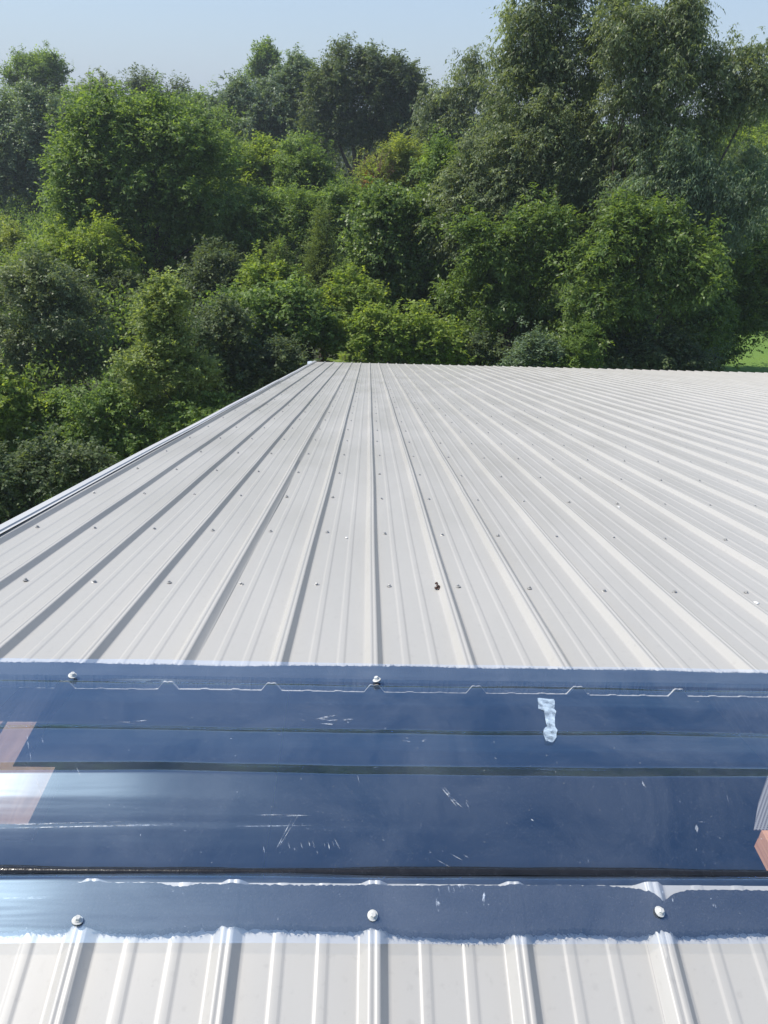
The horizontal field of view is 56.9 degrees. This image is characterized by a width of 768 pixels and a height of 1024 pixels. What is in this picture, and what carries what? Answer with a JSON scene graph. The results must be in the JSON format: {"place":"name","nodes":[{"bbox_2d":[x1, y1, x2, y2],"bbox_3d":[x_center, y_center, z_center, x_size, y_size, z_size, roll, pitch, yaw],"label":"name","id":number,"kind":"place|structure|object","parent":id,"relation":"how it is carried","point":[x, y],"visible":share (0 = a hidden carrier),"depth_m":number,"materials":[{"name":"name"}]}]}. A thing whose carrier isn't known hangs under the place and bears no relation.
{"place":"outdoors","nodes":[
{"label":"outdoors","id":0,"kind":"place"},
{"bbox_2d":[0,137,767,463],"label":"forest floor","id":1,"kind":"structure","parent":0,"point":[196,407],"depth_m":26.87,"materials":[{"name":"green plant"}]},
{"bbox_2d":[0,212,34,268],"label":"shrub","id":2,"kind":"object","parent":1,"relation":"on","point":[11,236],"visible":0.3,"depth_m":30.65,"materials":[{"name":"green plant"}]},
{"bbox_2d":[0,363,67,457],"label":"shrub","id":3,"kind":"object","parent":1,"relation":"on","point":[16,407],"visible":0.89,"depth_m":17.24,"materials":[{"name":"green plant"}]},
{"bbox_2d":[0,40,73,106],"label":"tree","id":4,"kind":"object","parent":1,"relation":"on","point":[44,68],"visible":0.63,"depth_m":61.62,"materials":[{"name":"green plant"}]},
{"bbox_2d":[0,78,75,234],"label":"broadleaf tree","id":5,"kind":"object","parent":1,"relation":"on","point":[24,125],"visible":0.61,"depth_m":44.71,"materials":[{"name":"green plant"}]},
{"bbox_2d":[0,417,117,523],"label":"shrub","id":6,"kind":"object","parent":1,"relation":"on","point":[32,478],"visible":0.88,"depth_m":15.24,"materials":[{"name":"green plant"}]},
{"bbox_2d":[0,237,119,399],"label":"broadleaf tree","id":7,"kind":"object","parent":1,"relation":"on","point":[55,302],"visible":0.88,"depth_m":20.45,"materials":[{"name":"green plant"}]},
{"bbox_2d":[0,198,148,314],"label":"broadleaf tree","id":8,"kind":"object","parent":1,"relation":"on","point":[63,246],"visible":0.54,"depth_m":25.16,"materials":[{"name":"green plant"}]},
{"bbox_2d":[58,66,127,111],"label":"broadleaf tree","id":9,"kind":"object","parent":1,"relation":"on","point":[105,80],"visible":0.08,"depth_m":59.11,"materials":[{"name":"green plant"}]},
{"bbox_2d":[26,71,243,295],"bbox_3d":[-9.884,-12.858,30.091,8.679,9.939,8.127,1,30,-1],"label":"broadleaf tree","id":10,"kind":"object","parent":1,"relation":"on","point":[105,152],"visible":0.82,"depth_m":27.10,"materials":[{"name":"green plant"}]},
{"bbox_2d":[43,234,259,375],"bbox_3d":[-7.806,-7.069,25.427,8.785,5.831,5.012,1,30,-1],"label":"broadleaf tree","id":11,"kind":"object","parent":1,"relation":"on","point":[200,279],"visible":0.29,"depth_m":24.25,"materials":[{"name":"green plant"}]},
{"bbox_2d":[58,75,248,141],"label":"broadleaf tree","id":12,"kind":"object","parent":1,"relation":"on","point":[227,117],"visible":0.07,"depth_m":46.34,"materials":[{"name":"green plant"}]},
{"bbox_2d":[113,62,197,106],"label":"broadleaf tree","id":13,"kind":"object","parent":1,"relation":"on","point":[137,82],"visible":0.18,"depth_m":56.06,"materials":[{"name":"green plant"}]},
{"bbox_2d":[173,75,223,111],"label":"broadleaf tree","id":14,"kind":"object","parent":1,"relation":"on","point":[200,94],"visible":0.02,"depth_m":59.61,"materials":[{"name":"green plant"}]},
{"bbox_2d":[194,115,254,249],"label":"broadleaf tree","id":15,"kind":"object","parent":1,"relation":"on","point":[225,135],"visible":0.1,"depth_m":30.24,"materials":[{"name":"green plant"}]},
{"bbox_2d":[179,285,321,406],"bbox_3d":[-3.896,-4.329,20.390,4.325,4.177,2.784,1,30,-1],"label":"shrub","id":16,"kind":"object","parent":1,"relation":"on","point":[277,359],"visible":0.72,"depth_m":20.00,"materials":[{"name":"green plant"}]},
{"bbox_2d":[221,127,293,263],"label":"broadleaf tree","id":17,"kind":"object","parent":1,"relation":"on","point":[261,154],"visible":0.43,"depth_m":35.08,"materials":[{"name":"green plant"}]},
{"bbox_2d":[241,34,283,95],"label":"poplar tree","id":18,"kind":"object","parent":1,"relation":"on","point":[265,52],"visible":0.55,"depth_m":68.43,"materials":[{"name":"green plant"}]},
{"bbox_2d":[194,270,350,371],"bbox_3d":[-3.406,-5.512,22.268,5.122,4.361,2.918,-6,31,-14],"label":"shrub","id":19,"kind":"object","parent":1,"relation":"on","point":[289,302],"visible":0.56,"depth_m":21.39,"materials":[{"name":"green plant"}]},
{"bbox_2d":[203,42,351,173],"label":"broadleaf tree","id":20,"kind":"object","parent":1,"relation":"on","point":[273,106],"visible":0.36,"depth_m":50.77,"materials":[{"name":"green plant"}]},
{"bbox_2d":[190,169,373,286],"bbox_3d":[-4.117,-10.855,29.485,8.461,6.377,4.077,1,30,-1],"label":"broadleaf tree","id":21,"kind":"object","parent":1,"relation":"on","point":[262,210],"visible":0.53,"depth_m":28.30,"materials":[{"name":"green plant"}]},
{"bbox_2d":[244,233,325,367],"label":"cedar tree","id":22,"kind":"object","parent":1,"relation":"on","point":[272,258],"visible":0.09,"depth_m":22.75,"materials":[{"name":"green plant"}]},
{"bbox_2d":[267,127,352,282],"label":"broadleaf tree","id":23,"kind":"object","parent":1,"relation":"on","point":[313,167],"visible":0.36,"depth_m":33.78,"materials":[{"name":"green plant"}]},
{"bbox_2d":[228,235,402,364],"bbox_3d":[-2.372,-6.497,23.409,6.111,4.934,2.774,1,30,-1],"label":"broadleaf tree","id":24,"kind":"object","parent":1,"relation":"on","point":[354,289],"visible":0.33,"depth_m":22.64,"materials":[{"name":"green plant"}]},
{"bbox_2d":[296,198,351,361],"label":"cedar tree","id":25,"kind":"object","parent":1,"relation":"on","point":[323,247],"visible":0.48,"depth_m":24.11,"materials":[{"name":"green plant"}]},
{"bbox_2d":[286,31,439,214],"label":"broadleaf tree","id":26,"kind":"object","parent":1,"relation":"on","point":[391,84],"visible":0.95,"depth_m":47.42,"materials":[{"name":"green plant"}]},
{"bbox_2d":[351,145,395,186],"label":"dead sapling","id":27,"kind":"object","parent":1,"relation":"on","point":[379,168],"visible":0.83,"depth_m":32.43,"materials":[{"name":"green plant"}]},
{"bbox_2d":[0,187,767,470],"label":"undergrowth","id":28,"kind":"object","parent":1,"relation":"on","point":[32,227],"visible":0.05,"depth_m":24.39,"materials":[{"name":"green plant"}]},
{"bbox_2d":[5,93,767,234],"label":"distant woodland","id":29,"kind":"object","parent":1,"relation":"on","point":[345,170],"depth_m":59.99,"materials":[{"name":"green plant"}]},
{"bbox_2d":[346,124,451,193],"bbox_3d":[0.827,-14.355,34.337,5.793,7.863,3.601,1,30,-1],"label":"shrub","id":30,"kind":"object","parent":1,"relation":"on","point":[402,155],"visible":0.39,"depth_m":32.84,"materials":[{"name":"green plant"}]},
{"bbox_2d":[311,298,489,365],"bbox_3d":[0.557,-5.101,22.582,5.695,3.561,2.807,1,30,-1],"label":"shrub","id":31,"kind":"object","parent":1,"relation":"on","point":[403,339],"visible":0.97,"depth_m":21.75,"materials":[{"name":"green plant"}]},
{"bbox_2d":[336,167,498,324],"bbox_3d":[1.162,-8.803,25.898,6.241,6.716,3.524,1,30,-1],"label":"broadleaf tree","id":32,"kind":"object","parent":1,"relation":"on","point":[385,241],"visible":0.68,"depth_m":24.79,"materials":[{"name":"green plant"}]},
{"bbox_2d":[406,123,493,328],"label":"broadleaf tree","id":33,"kind":"object","parent":1,"relation":"on","point":[433,162],"visible":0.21,"depth_m":24.81,"materials":[{"name":"green plant"}]},
{"bbox_2d":[384,44,517,165],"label":"willow tree","id":34,"kind":"object","parent":1,"relation":"on","point":[449,106],"visible":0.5,"depth_m":36.80,"materials":[{"name":"green plant"}]},
{"bbox_2d":[419,182,590,365],"bbox_3d":[4.251,-7.515,23.827,6.752,6.685,4.640,-4,30,-10],"label":"ash tree","id":35,"kind":"object","parent":1,"relation":"on","point":[508,296],"visible":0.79,"depth_m":22.26,"materials":[{"name":"green plant"}]},
{"bbox_2d":[413,75,666,366],"bbox_3d":[5.446,-9.562,24.619,9.013,9.526,3.978,1,30,-1],"label":"elm tree","id":36,"kind":"object","parent":1,"relation":"on","point":[582,144],"visible":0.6,"depth_m":23.00,"materials":[{"name":"green plant"}]},
{"bbox_2d":[454,0,650,237],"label":"elm tree","id":37,"kind":"object","parent":1,"relation":"on","point":[548,60],"visible":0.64,"depth_m":22.41,"materials":[{"name":"green plant"}]},
{"bbox_2d":[573,0,767,368],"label":"elm tree","id":38,"kind":"object","parent":1,"relation":"on","point":[659,44],"visible":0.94,"depth_m":20.96,"materials":[{"name":"green plant"}]},
{"bbox_2d":[642,123,767,252],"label":"broadleaf tree","id":39,"kind":"object","parent":1,"relation":"on","point":[763,142],"visible":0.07,"depth_m":37.00,"materials":[{"name":"green plant"}]},
{"bbox_2d":[683,108,767,182],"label":"broadleaf tree","id":40,"kind":"object","parent":1,"relation":"on","point":[765,120],"visible":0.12,"depth_m":45.02,"materials":[{"name":"green plant"}]},
{"bbox_2d":[0,0,767,125],"label":"sky","id":41,"kind":"structure","parent":0,"point":[200,40],"materials":[{"name":"blue"}]},
{"bbox_2d":[1,107,767,882],"bbox_3d":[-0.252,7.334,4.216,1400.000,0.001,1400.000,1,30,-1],"label":"ground","id":42,"kind":"structure","parent":0,"point":[757,361],"depth_m":28.19,"materials":[{"name":"green plant"}]},
{"bbox_2d":[12,367,241,463],"bbox_3d":[-6.279,-2.157,17.600,5.855,3.067,2.366,1,30,-1],"label":"shrub","id":43,"kind":"object","parent":42,"relation":"on","point":[134,437],"visible":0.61,"depth_m":17.28,"materials":[{"name":"green plant"}]},
{"bbox_2d":[103,266,232,431],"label":"broadleaf tree","id":44,"kind":"object","parent":42,"relation":"on","point":[164,350],"visible":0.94,"depth_m":16.93,"materials":[{"name":"green plant"}]},
{"bbox_2d":[327,351,354,362],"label":"sumac sapling","id":45,"kind":"object","parent":42,"relation":"on","point":[345,358],"visible":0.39,"depth_m":20.29,"materials":[{"name":"green plant"}]},
{"bbox_2d":[0,361,767,1023],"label":"metal building","id":46,"kind":"structure","parent":42,"relation":"on","point":[456,837],"depth_m":2.69,"materials":[{"name":"paint"}]},
{"bbox_2d":[538,698,557,741],"bbox_3d":[0.339,0.425,1.452,0.037,0.024,0.142,5,30,5],"label":"bird dropping","id":47,"kind":"object","parent":46,"relation":"on","point":[552,718],"visible":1,"depth_m":1.46,"materials":[{"name":"white"}]},
{"bbox_2d":[496,315,571,367],"bbox_3d":[4.519,-4.138,21.185,2.238,3.467,1.922,-16,34,-28],"label":"shrub","id":48,"kind":"object","parent":42,"relation":"on","point":[530,353],"visible":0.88,"depth_m":20.54,"materials":[{"name":"green plant"}]},
{"bbox_2d":[539,312,609,368],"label":"sapling","id":49,"kind":"object","parent":42,"relation":"on","point":[582,351],"visible":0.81,"depth_m":20.50,"materials":[{"name":"green plant"}]},
{"bbox_2d":[455,316,722,371],"bbox_3d":[6.485,-4.713,22.814,8.964,3.004,2.772,1,30,-1],"label":"shrub","id":50,"kind":"object","parent":42,"relation":"on","point":[672,351],"visible":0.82,"depth_m":22.18,"materials":[{"name":"green plant"}]},
{"bbox_2d":[540,181,743,368],"bbox_3d":[8.642,-6.890,22.833,8.125,6.941,5.040,-4,30,-10],"label":"ash tree","id":51,"kind":"object","parent":42,"relation":"on","point":[615,291],"visible":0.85,"depth_m":21.23,"materials":[{"name":"green plant"}]},
{"bbox_2d":[578,104,767,340],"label":"elm tree","id":52,"kind":"object","parent":42,"relation":"on","point":[723,193],"visible":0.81,"depth_m":21.74,"materials":[{"name":"green plant"}]},
{"bbox_2d":[682,210,767,371],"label":"broadleaf tree","id":53,"kind":"object","parent":42,"relation":"on","point":[750,277],"visible":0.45,"depth_m":25.04,"materials":[{"name":"green plant"}]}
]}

